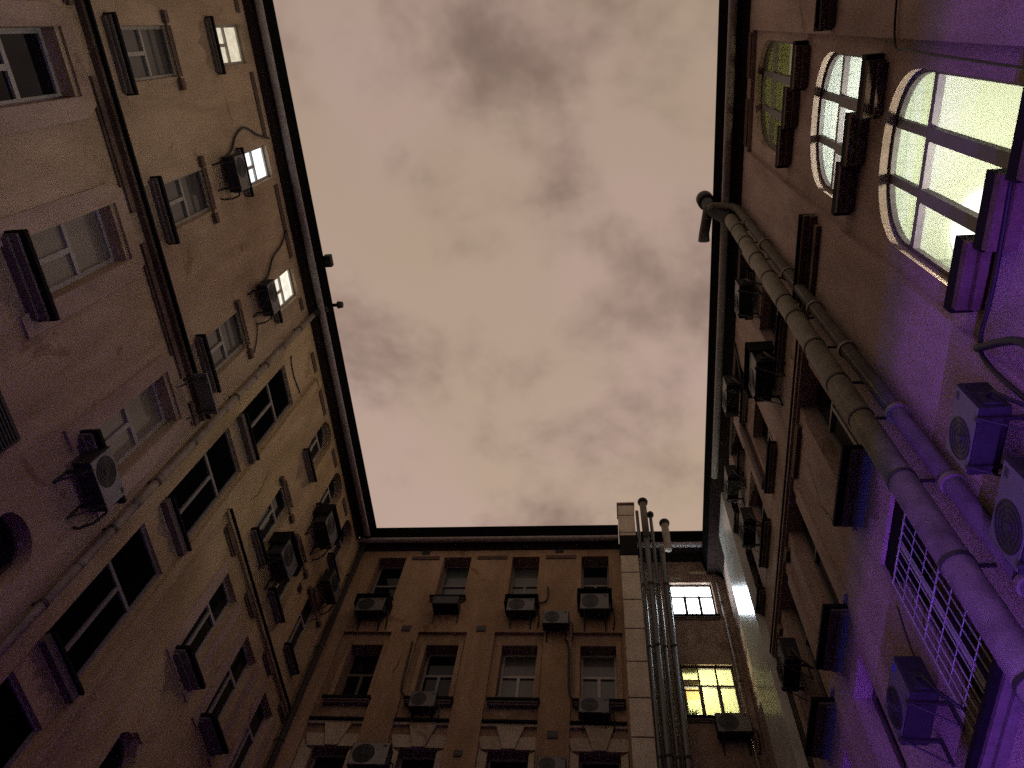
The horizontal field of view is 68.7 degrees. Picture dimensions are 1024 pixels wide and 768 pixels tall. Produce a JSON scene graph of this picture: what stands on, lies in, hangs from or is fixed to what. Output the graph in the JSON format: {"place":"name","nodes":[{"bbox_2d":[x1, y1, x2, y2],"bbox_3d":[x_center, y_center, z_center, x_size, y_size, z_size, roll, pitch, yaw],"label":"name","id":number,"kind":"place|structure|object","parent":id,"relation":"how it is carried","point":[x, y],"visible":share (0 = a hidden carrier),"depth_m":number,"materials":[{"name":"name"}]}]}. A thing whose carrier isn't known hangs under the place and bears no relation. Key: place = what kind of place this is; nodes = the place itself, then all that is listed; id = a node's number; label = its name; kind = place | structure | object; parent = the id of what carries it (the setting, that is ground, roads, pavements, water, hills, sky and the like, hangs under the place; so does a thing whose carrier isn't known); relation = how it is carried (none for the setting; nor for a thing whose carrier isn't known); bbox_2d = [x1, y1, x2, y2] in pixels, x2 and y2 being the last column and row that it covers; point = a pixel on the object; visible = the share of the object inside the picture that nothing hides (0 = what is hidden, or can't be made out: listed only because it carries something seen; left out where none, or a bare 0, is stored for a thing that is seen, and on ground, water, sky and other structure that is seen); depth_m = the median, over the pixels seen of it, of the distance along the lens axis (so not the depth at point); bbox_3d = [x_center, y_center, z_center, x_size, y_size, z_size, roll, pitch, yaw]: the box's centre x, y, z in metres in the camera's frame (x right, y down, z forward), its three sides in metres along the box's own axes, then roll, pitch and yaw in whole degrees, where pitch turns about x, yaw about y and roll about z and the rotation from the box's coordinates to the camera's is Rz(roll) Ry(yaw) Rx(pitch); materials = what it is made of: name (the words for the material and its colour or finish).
{"place":"outdoors","nodes":[
{"label":"outdoors","id":0,"kind":"place"},
{"bbox_2d":[273,0,718,537],"label":"sky","id":1,"kind":"structure","parent":0,"point":[504,193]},
{"label":"ground","id":2,"kind":"structure","parent":0,"visible":0},
{"bbox_2d":[0,0,376,767],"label":"apartment building","id":3,"kind":"structure","parent":2,"relation":"on","point":[136,254],"depth_m":14.01,"materials":[{"name":"beige paint"}]},
{"bbox_2d":[0,515,17,575],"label":"window","id":4,"kind":"structure","parent":3,"relation":"in","point":[8,538],"depth_m":10.63,"materials":[{"name":"black glass"}]},
{"bbox_2d":[0,390,20,453],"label":"louvre vent","id":5,"kind":"object","parent":3,"relation":"attached to","point":[9,436],"visible":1,"depth_m":10.31,"materials":[{"name":"metal"}]},
{"bbox_2d":[0,673,38,767],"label":"window","id":6,"kind":"structure","parent":3,"relation":"in","point":[18,727],"depth_m":10.41,"materials":[{"name":"black glass"}]},
{"bbox_2d":[0,28,61,106],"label":"window","id":7,"kind":"structure","parent":3,"relation":"in","point":[27,75],"depth_m":11.29,"materials":[{"name":"black glass"}]},
{"bbox_2d":[0,209,114,321],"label":"window","id":8,"kind":"structure","parent":3,"relation":"in","point":[42,263],"depth_m":11.66,"materials":[{"name":"grey glass"}]},
{"bbox_2d":[52,446,125,529],"bbox_3d":[-6.571,1.644,11.726,0.471,0.880,1.047,-3,-66,7],"label":"air conditioner","id":9,"kind":"object","parent":3,"relation":"attached to","point":[96,472],"visible":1,"depth_m":11.67,"materials":[{"name":"metal"}]},
{"bbox_2d":[48,525,158,677],"bbox_3d":[-6.732,3.587,12.429,0.064,2.700,1.170,-2,-64,7],"label":"window","id":10,"kind":"structure","parent":3,"relation":"in","point":[91,620],"depth_m":12.44,"materials":[{"name":"black glass"}]},
{"bbox_2d":[99,735,124,767],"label":"window","id":11,"kind":"structure","parent":3,"relation":"in","point":[114,759],"depth_m":12.81,"materials":[{"name":"black glass"}]},
{"bbox_2d":[77,383,165,503],"bbox_3d":[-6.624,0.829,13.122,0.648,2.638,1.360,-2,-64,7],"label":"window","id":12,"kind":"structure","parent":3,"relation":"in","point":[140,418],"depth_m":13.40,"materials":[{"name":"white paint"}]},
{"bbox_2d":[101,12,175,95],"bbox_3d":[-6.813,-6.170,13.954,0.408,2.288,1.330,-2,-64,7],"label":"window","id":13,"kind":"structure","parent":3,"relation":"in","point":[139,53],"depth_m":13.92,"materials":[{"name":"grey glass"}]},
{"bbox_2d":[0,306,328,657],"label":"drain pipe","id":14,"kind":"object","parent":3,"relation":"attached to","point":[27,620],"visible":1,"depth_m":12.73,"materials":[{"name":"metal"}]},
{"bbox_2d":[148,170,209,244],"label":"window","id":15,"kind":"structure","parent":3,"relation":"in","point":[177,201],"depth_m":15.09,"materials":[{"name":"grey glass"}]},
{"bbox_2d":[177,373,217,419],"bbox_3d":[-6.231,0.292,14.757,0.500,0.449,0.900,-2,-64,7],"label":"metal shelf","id":16,"kind":"object","parent":3,"relation":"attached to","point":[205,392],"visible":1,"depth_m":14.89,"materials":[{"name":"metal"}]},
{"bbox_2d":[173,580,230,690],"bbox_3d":[-6.181,4.972,15.341,0.548,2.428,1.070,-2,-64,7],"label":"window","id":17,"kind":"structure","parent":3,"relation":"in","point":[185,654],"depth_m":15.19,"materials":[{"name":"white paint"}]},
{"bbox_2d":[167,429,238,536],"bbox_3d":[-6.413,2.075,15.541,0.064,2.750,1.170,-2,-64,7],"label":"window","id":18,"kind":"structure","parent":3,"relation":"in","point":[201,487],"depth_m":15.64,"materials":[{"name":"black glass"}]},
{"bbox_2d":[193,312,244,392],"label":"window","id":19,"kind":"structure","parent":3,"relation":"in","point":[214,350],"depth_m":16.51,"materials":[{"name":"grey glass"}]},
{"bbox_2d":[203,16,243,74],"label":"window","id":20,"kind":"structure","parent":3,"relation":"in","point":[223,40],"depth_m":17.09,"materials":[{"name":"white glass"}]},
{"bbox_2d":[198,643,249,755],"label":"window","id":21,"kind":"structure","parent":3,"relation":"in","point":[209,726],"depth_m":15.94,"materials":[{"name":"black glass"}]},
{"bbox_2d":[211,153,249,200],"bbox_3d":[-6.220,-4.595,16.654,0.433,0.802,0.906,-3,-66,7],"label":"air conditioner","id":22,"kind":"object","parent":3,"relation":"attached to","point":[236,173],"visible":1,"depth_m":16.59,"materials":[{"name":"metal"}]},
{"bbox_2d":[221,126,269,158],"bbox_3d":[-6.299,-5.798,17.678,0.052,2.759,0.535,-2,-64,7],"label":"cable","id":23,"kind":"object","parent":3,"relation":"hanging from","point":[235,136],"visible":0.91,"depth_m":17.36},
{"bbox_2d":[229,700,266,767],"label":"window","id":24,"kind":"structure","parent":3,"relation":"in","point":[245,747],"depth_m":17.31,"materials":[{"name":"grey glass"}]},
{"bbox_2d":[234,146,268,196],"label":"window","id":25,"kind":"structure","parent":3,"relation":"in","point":[254,159],"depth_m":18.46,"materials":[{"name":"white glass"}]},
{"bbox_2d":[247,279,280,324],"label":"air conditioner","id":26,"kind":"object","parent":3,"relation":"attached to","point":[266,290],"visible":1,"depth_m":18.02,"materials":[{"name":"metal"}]},
{"bbox_2d":[241,367,290,447],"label":"window","id":27,"kind":"structure","parent":3,"relation":"in","point":[270,404],"depth_m":18.72,"materials":[{"name":"glass"}]},
{"bbox_2d":[250,486,286,564],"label":"window","id":28,"kind":"structure","parent":3,"relation":"in","point":[259,534],"depth_m":18.58,"materials":[{"name":"white paint"}]},
{"bbox_2d":[265,230,286,278],"bbox_3d":[-6.053,-3.190,18.952,0.052,2.413,0.849,-2,-64,7],"label":"cable","id":29,"kind":"object","parent":3,"relation":"attached to","point":[275,253],"visible":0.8,"depth_m":19.04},
{"bbox_2d":[268,577,292,623],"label":"window","id":30,"kind":"structure","parent":3,"relation":"in","point":[274,600],"depth_m":18.40,"materials":[{"name":"white paint"}]},
{"bbox_2d":[258,531,303,595],"bbox_3d":[-5.648,4.409,18.274,0.551,1.125,1.139,-3,-65,8],"label":"air conditioner","id":31,"kind":"object","parent":3,"relation":"attached to","point":[285,559],"visible":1,"depth_m":18.22,"materials":[{"name":"metal"}]},
{"bbox_2d":[273,269,294,322],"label":"window","id":32,"kind":"structure","parent":3,"relation":"in","point":[284,286],"depth_m":19.94,"materials":[{"name":"white glass"}]},
{"bbox_2d":[283,595,313,675],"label":"window","id":33,"kind":"structure","parent":3,"relation":"in","point":[290,646],"depth_m":20.07,"materials":[{"name":"white paint"}]},
{"bbox_2d":[302,425,323,482],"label":"window","id":34,"kind":"structure","parent":3,"relation":"in","point":[310,453],"depth_m":21.65,"materials":[{"name":"white paint"}]},
{"bbox_2d":[265,543,365,767],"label":"drain pipe","id":35,"kind":"object","parent":3,"relation":"attached to","point":[280,739],"visible":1,"depth_m":20.18,"materials":[{"name":"metal"}]},
{"bbox_2d":[305,504,342,560],"bbox_3d":[-5.307,4.208,21.101,0.572,1.133,1.193,-3,-66,7],"label":"air conditioner","id":36,"kind":"object","parent":3,"relation":"attached to","point":[327,527],"visible":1,"depth_m":21.03,"materials":[{"name":"metal"}]},
{"bbox_2d":[315,477,335,514],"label":"window","id":37,"kind":"structure","parent":3,"relation":"in","point":[327,498],"depth_m":22.98,"materials":[{"name":"white paint"}]},
{"bbox_2d":[313,568,340,614],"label":"air conditioner","id":38,"kind":"object","parent":3,"relation":"attached to","point":[330,585],"visible":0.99,"depth_m":21.35,"materials":[{"name":"metal"}]},
{"bbox_2d":[327,524,345,582],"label":"window","id":39,"kind":"structure","parent":3,"relation":"in","point":[332,556],"depth_m":23.13,"materials":[{"name":"white paint"}]},
{"bbox_2d":[272,525,632,767],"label":"apartment building","id":40,"kind":"structure","parent":2,"relation":"on","point":[500,687],"depth_m":20.44,"materials":[{"name":"beige paint"}]},
{"bbox_2d":[310,755,346,767],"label":"window","id":41,"kind":"structure","parent":40,"relation":"in","point":[319,761],"depth_m":18.16,"materials":[{"name":"black glass"}]},
{"bbox_2d":[322,654,379,706],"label":"window","id":42,"kind":"structure","parent":40,"relation":"in","point":[356,684],"depth_m":20.37,"materials":[{"name":"black glass"}]},
{"bbox_2d":[347,742,393,767],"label":"air conditioner","id":43,"kind":"object","parent":40,"relation":"attached to","point":[370,755],"visible":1,"depth_m":17.20,"materials":[{"name":"metal"}]},
{"bbox_2d":[354,593,392,629],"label":"air conditioner","id":44,"kind":"object","parent":40,"relation":"attached to","point":[371,605],"visible":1,"depth_m":21.83,"materials":[{"name":"metal"}]},
{"bbox_2d":[372,567,402,600],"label":"window","id":45,"kind":"structure","parent":40,"relation":"in","point":[388,578],"depth_m":24.07,"materials":[{"name":"black glass"}]},
{"bbox_2d":[400,641,413,696],"bbox_3d":[-2.724,7.635,20.010,0.352,2.031,0.060,-2,-64,7],"label":"cable","id":46,"kind":"object","parent":40,"relation":"attached to","point":[405,670],"visible":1,"depth_m":20.01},
{"bbox_2d":[399,757,434,767],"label":"window","id":47,"kind":"structure","parent":40,"relation":"in","point":[405,762],"depth_m":17.93,"materials":[{"name":"black glass"}]},
{"bbox_2d":[408,691,439,717],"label":"air conditioner","id":48,"kind":"object","parent":40,"relation":"on","point":[422,701],"visible":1,"depth_m":18.74,"materials":[{"name":"metal"}]},
{"bbox_2d":[403,654,456,707],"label":"window","id":49,"kind":"structure","parent":40,"relation":"in","point":[439,668],"depth_m":20.32,"materials":[{"name":"black glass"}]},
{"bbox_2d":[431,596,460,622],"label":"air conditioner","id":50,"kind":"object","parent":40,"relation":"attached to","point":[445,605],"visible":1,"depth_m":21.73,"materials":[{"name":"metal"}]},
{"bbox_2d":[429,567,469,602],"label":"window","id":51,"kind":"structure","parent":40,"relation":"in","point":[454,581],"depth_m":23.68,"materials":[{"name":"grey glass"}]},
{"bbox_2d":[488,759,527,767],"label":"window","id":52,"kind":"structure","parent":40,"relation":"in","point":[493,763],"depth_m":17.69,"materials":[{"name":"black glass"}]},
{"bbox_2d":[486,655,539,708],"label":"window","id":53,"kind":"structure","parent":40,"relation":"in","point":[517,680],"depth_m":19.88,"materials":[{"name":"grey glass"}]},
{"bbox_2d":[504,594,539,628],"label":"air conditioner","id":54,"kind":"object","parent":40,"relation":"attached to","point":[521,605],"visible":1,"depth_m":21.34,"materials":[{"name":"metal"}]},
{"bbox_2d":[510,566,538,593],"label":"window","id":55,"kind":"structure","parent":40,"relation":"in","point":[524,578],"depth_m":23.53,"materials":[{"name":"grey paint"}]},
{"bbox_2d":[537,756,566,767],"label":"air conditioner","id":56,"kind":"object","parent":40,"relation":"attached to","point":[550,762],"visible":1,"depth_m":16.84,"materials":[{"name":"metal"}]},
{"bbox_2d":[542,610,573,642],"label":"air conditioner","id":57,"kind":"object","parent":40,"relation":"attached to","point":[555,620],"visible":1,"depth_m":20.71,"materials":[{"name":"metal"}]},
{"bbox_2d":[566,640,572,699],"bbox_3d":[1.573,7.479,19.501,0.391,2.146,0.060,-2,-64,7],"label":"cable","id":58,"kind":"object","parent":40,"relation":"attached to","point":[569,691],"visible":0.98,"depth_m":19.51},
{"bbox_2d":[582,566,608,587],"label":"window","id":59,"kind":"structure","parent":40,"relation":"in","point":[592,576],"depth_m":23.40,"materials":[{"name":"black glass"}]},
{"bbox_2d":[577,588,614,630],"bbox_3d":[2.373,6.368,21.146,1.058,1.166,0.536,-2,-64,8],"label":"air conditioner","id":60,"kind":"object","parent":40,"relation":"attached to","point":[594,602],"visible":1,"depth_m":21.14,"materials":[{"name":"metal"}]},
{"bbox_2d":[578,697,614,732],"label":"air conditioner","id":61,"kind":"object","parent":40,"relation":"attached to","point":[592,708],"visible":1,"depth_m":18.10,"materials":[{"name":"metal"}]},
{"bbox_2d":[572,656,625,710],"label":"window","id":62,"kind":"structure","parent":40,"relation":"in","point":[598,673],"depth_m":19.78,"materials":[{"name":"grey glass"}]},
{"bbox_2d":[579,761,620,767],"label":"window","id":63,"kind":"structure","parent":40,"relation":"in","point":[583,764],"depth_m":17.45,"materials":[{"name":"black glass"}]},
{"bbox_2d":[617,502,656,767],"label":"chimney","id":64,"kind":"object","parent":2,"relation":"on","point":[643,747],"visible":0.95,"depth_m":19.60,"materials":[{"name":"concrete"}]},
{"bbox_2d":[635,510,662,767],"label":"flue pipe","id":65,"kind":"object","parent":2,"relation":"on","point":[655,713],"visible":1,"depth_m":19.39,"materials":[{"name":"metal"}]},
{"bbox_2d":[638,497,673,767],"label":"flue pipe","id":66,"kind":"object","parent":2,"relation":"on","point":[664,713],"visible":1,"depth_m":19.57,"materials":[{"name":"metal"}]},
{"bbox_2d":[647,511,681,767],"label":"flue pipe","id":67,"kind":"object","parent":2,"relation":"on","point":[650,514],"visible":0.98,"depth_m":19.40,"materials":[{"name":"metal"}]},
{"bbox_2d":[659,518,692,767],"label":"flue pipe","id":68,"kind":"object","parent":2,"relation":"on","point":[664,523],"visible":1,"depth_m":19.48,"materials":[{"name":"metal"}]},
{"bbox_2d":[636,531,767,767],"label":"wing","id":69,"kind":"structure","parent":2,"relation":"on","point":[710,684],"depth_m":21.37,"materials":[{"name":"beige paint"}]},
{"bbox_2d":[669,585,720,619],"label":"window","id":70,"kind":"structure","parent":69,"relation":"in","point":[689,602],"depth_m":23.09,"materials":[{"name":"white glass"}]},
{"bbox_2d":[680,667,741,722],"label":"window","id":71,"kind":"structure","parent":69,"relation":"in","point":[709,691],"depth_m":21.14,"materials":[{"name":"yellow glass"}]},
{"bbox_2d":[714,713,760,755],"bbox_3d":[5.556,8.591,18.410,1.003,0.921,0.447,-4,-65,8],"label":"air conditioner","id":72,"kind":"object","parent":69,"relation":"attached to","point":[733,726],"visible":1,"depth_m":18.36,"materials":[{"name":"metal"}]},
{"bbox_2d":[715,576,760,767],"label":"drain pipe","id":73,"kind":"object","parent":69,"relation":"attached to","point":[738,676],"visible":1,"depth_m":20.43,"materials":[{"name":"metal"}]},
{"bbox_2d":[701,0,1023,767],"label":"apartment building","id":74,"kind":"structure","parent":2,"relation":"on","point":[865,172],"depth_m":10.48,"materials":[{"name":"brown stucco"},{"name":"pale green glass"},{"name":"dark glass"}]},
{"bbox_2d":[722,375,740,416],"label":"air conditioner","id":75,"kind":"object","parent":74,"relation":"on","point":[730,397],"visible":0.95,"depth_m":19.20,"materials":[{"name":"metal"}]},
{"bbox_2d":[724,465,745,506],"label":"air conditioner","id":76,"kind":"object","parent":74,"relation":"attached to","point":[731,483],"visible":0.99,"depth_m":19.76,"materials":[{"name":"metal"}]},
{"bbox_2d":[733,503,738,534],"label":"window","id":77,"kind":"structure","parent":74,"relation":"in","point":[736,512],"depth_m":20.32,"materials":[{"name":"brown paint"}]},
{"bbox_2d":[736,439,744,489],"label":"window","id":78,"kind":"structure","parent":74,"relation":"in","point":[741,453],"depth_m":19.51,"materials":[{"name":"brown paint"}]},
{"bbox_2d":[739,372,747,422],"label":"window","id":79,"kind":"structure","parent":74,"relation":"in","point":[743,398],"depth_m":18.78,"materials":[{"name":"brown paint"}]},
{"bbox_2d":[735,278,761,318],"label":"air conditioner","id":80,"kind":"object","parent":74,"relation":"attached to","point":[744,290],"visible":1,"depth_m":17.08,"materials":[{"name":"metal"}]},
{"bbox_2d":[739,507,760,551],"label":"air conditioner","id":81,"kind":"object","parent":74,"relation":"attached to","point":[748,525],"visible":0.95,"depth_m":17.72,"materials":[{"name":"metal"}]},
{"bbox_2d":[745,264,755,319],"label":"window","id":82,"kind":"structure","parent":74,"relation":"in","point":[751,274],"depth_m":17.35,"materials":[{"name":"brown paint"}]},
{"bbox_2d":[739,423,764,489],"bbox_3d":[5.800,1.671,18.083,0.108,2.800,0.240,-2,-64,7],"label":"cover strip","id":83,"kind":"object","parent":74,"relation":"attached to","point":[758,469],"visible":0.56,"depth_m":17.89,"materials":[{"name":"brown metal"}]},
{"bbox_2d":[752,555,765,615],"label":"window","id":84,"kind":"structure","parent":74,"relation":"in","point":[760,592],"depth_m":17.57,"materials":[{"name":"brown paint"}]},
{"bbox_2d":[756,489,771,567],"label":"window","id":85,"kind":"structure","parent":74,"relation":"in","point":[765,536],"depth_m":16.87,"materials":[{"name":"brown paint"}]},
{"bbox_2d":[743,341,785,405],"bbox_3d":[5.199,-0.164,15.458,0.572,1.228,1.186,-3,-64,7],"label":"air conditioner","id":86,"kind":"object","parent":74,"relation":"attached to","point":[759,358],"visible":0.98,"depth_m":15.40,"materials":[{"name":"metal"}]},
{"bbox_2d":[761,416,777,493],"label":"window","id":87,"kind":"structure","parent":74,"relation":"in","point":[770,445],"depth_m":16.02,"materials":[{"name":"brown paint"}]},
{"bbox_2d":[768,298,786,376],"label":"window","id":88,"kind":"structure","parent":74,"relation":"in","point":[777,326],"depth_m":14.82,"materials":[{"name":"brown paint"}]},
{"bbox_2d":[761,40,810,167],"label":"window","id":89,"kind":"structure","parent":74,"relation":"in","point":[786,65],"depth_m":14.45,"materials":[{"name":"glass"}]},
{"bbox_2d":[776,638,813,700],"bbox_3d":[5.268,5.323,13.999,0.471,0.896,0.978,-3,-64,7],"label":"air conditioner","id":90,"kind":"object","parent":74,"relation":"attached to","point":[789,665],"visible":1,"depth_m":13.97,"materials":[{"name":"metal"}]},
{"bbox_2d":[793,602,835,759],"bbox_3d":[5.453,5.052,14.018,0.648,3.528,1.340,-2,-64,7],"label":"window","id":91,"kind":"structure","parent":74,"relation":"in","point":[822,711],"depth_m":12.54,"materials":[{"name":"brown paint"}]},
{"bbox_2d":[801,517,849,671],"bbox_3d":[5.286,3.253,13.161,0.648,3.528,1.300,-2,-64,7],"label":"window","id":92,"kind":"structure","parent":74,"relation":"in","point":[834,621],"depth_m":11.72,"materials":[{"name":"brown paint"}]},
{"bbox_2d":[813,377,871,526],"bbox_3d":[5.052,0.725,11.956,0.648,3.528,1.320,-2,-64,7],"label":"window","id":93,"kind":"structure","parent":74,"relation":"in","point":[855,463],"depth_m":10.56,"materials":[{"name":"grey paint"}]},
{"bbox_2d":[818,52,888,215],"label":"window","id":94,"kind":"structure","parent":74,"relation":"in","point":[854,86],"depth_m":10.82,"materials":[{"name":"glass"}]},
{"bbox_2d":[696,191,1023,704],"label":"ventilation duct","id":95,"kind":"object","parent":74,"relation":"attached to","point":[998,627],"visible":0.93,"depth_m":8.07,"materials":[{"name":"metal"}]},
{"bbox_2d":[706,202,1023,596],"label":"vent pipe","id":96,"kind":"object","parent":74,"relation":"attached to","point":[952,484],"visible":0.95,"depth_m":8.73,"materials":[{"name":"metal"}]},
{"bbox_2d":[872,687,907,767],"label":"window","id":97,"kind":"structure","parent":74,"relation":"in","point":[895,747],"depth_m":10.69,"materials":[{"name":"glass"}]},
{"bbox_2d":[884,656,966,766],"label":"air conditioner","id":98,"kind":"object","parent":74,"relation":"attached to","point":[912,700],"visible":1,"depth_m":8.24,"materials":[{"name":"metal"}]},
{"bbox_2d":[885,499,1023,767],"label":"window","id":99,"kind":"structure","parent":74,"relation":"in","point":[1000,712],"depth_m":8.08,"materials":[{"name":"brown paint"}]},
{"bbox_2d":[888,69,1023,312],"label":"window","id":100,"kind":"structure","parent":74,"relation":"in","point":[957,146],"depth_m":9.27,"materials":[{"name":"glass"}]},
{"bbox_2d":[893,0,1023,69],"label":"cable","id":101,"kind":"object","parent":74,"relation":"attached to","point":[956,57],"visible":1,"depth_m":7.56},
{"bbox_2d":[945,382,1023,476],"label":"air conditioner","id":102,"kind":"object","parent":74,"relation":"attached to","point":[982,417],"visible":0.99,"depth_m":6.62,"materials":[{"name":"metal"}]},
{"bbox_2d":[973,336,1023,351],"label":"cable","id":103,"kind":"object","parent":74,"relation":"attached to","point":[1001,342],"visible":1,"depth_m":6.63,"materials":[{"name":"grey plastic"}]},
{"bbox_2d":[978,181,1023,400],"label":"cable","id":104,"kind":"object","parent":74,"relation":"attached to","point":[1004,380],"visible":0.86,"depth_m":6.71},
{"bbox_2d":[988,457,1023,574],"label":"air conditioner","id":105,"kind":"object","parent":74,"relation":"attached to","point":[1006,534],"visible":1,"depth_m":6.01,"materials":[{"name":"metal"}]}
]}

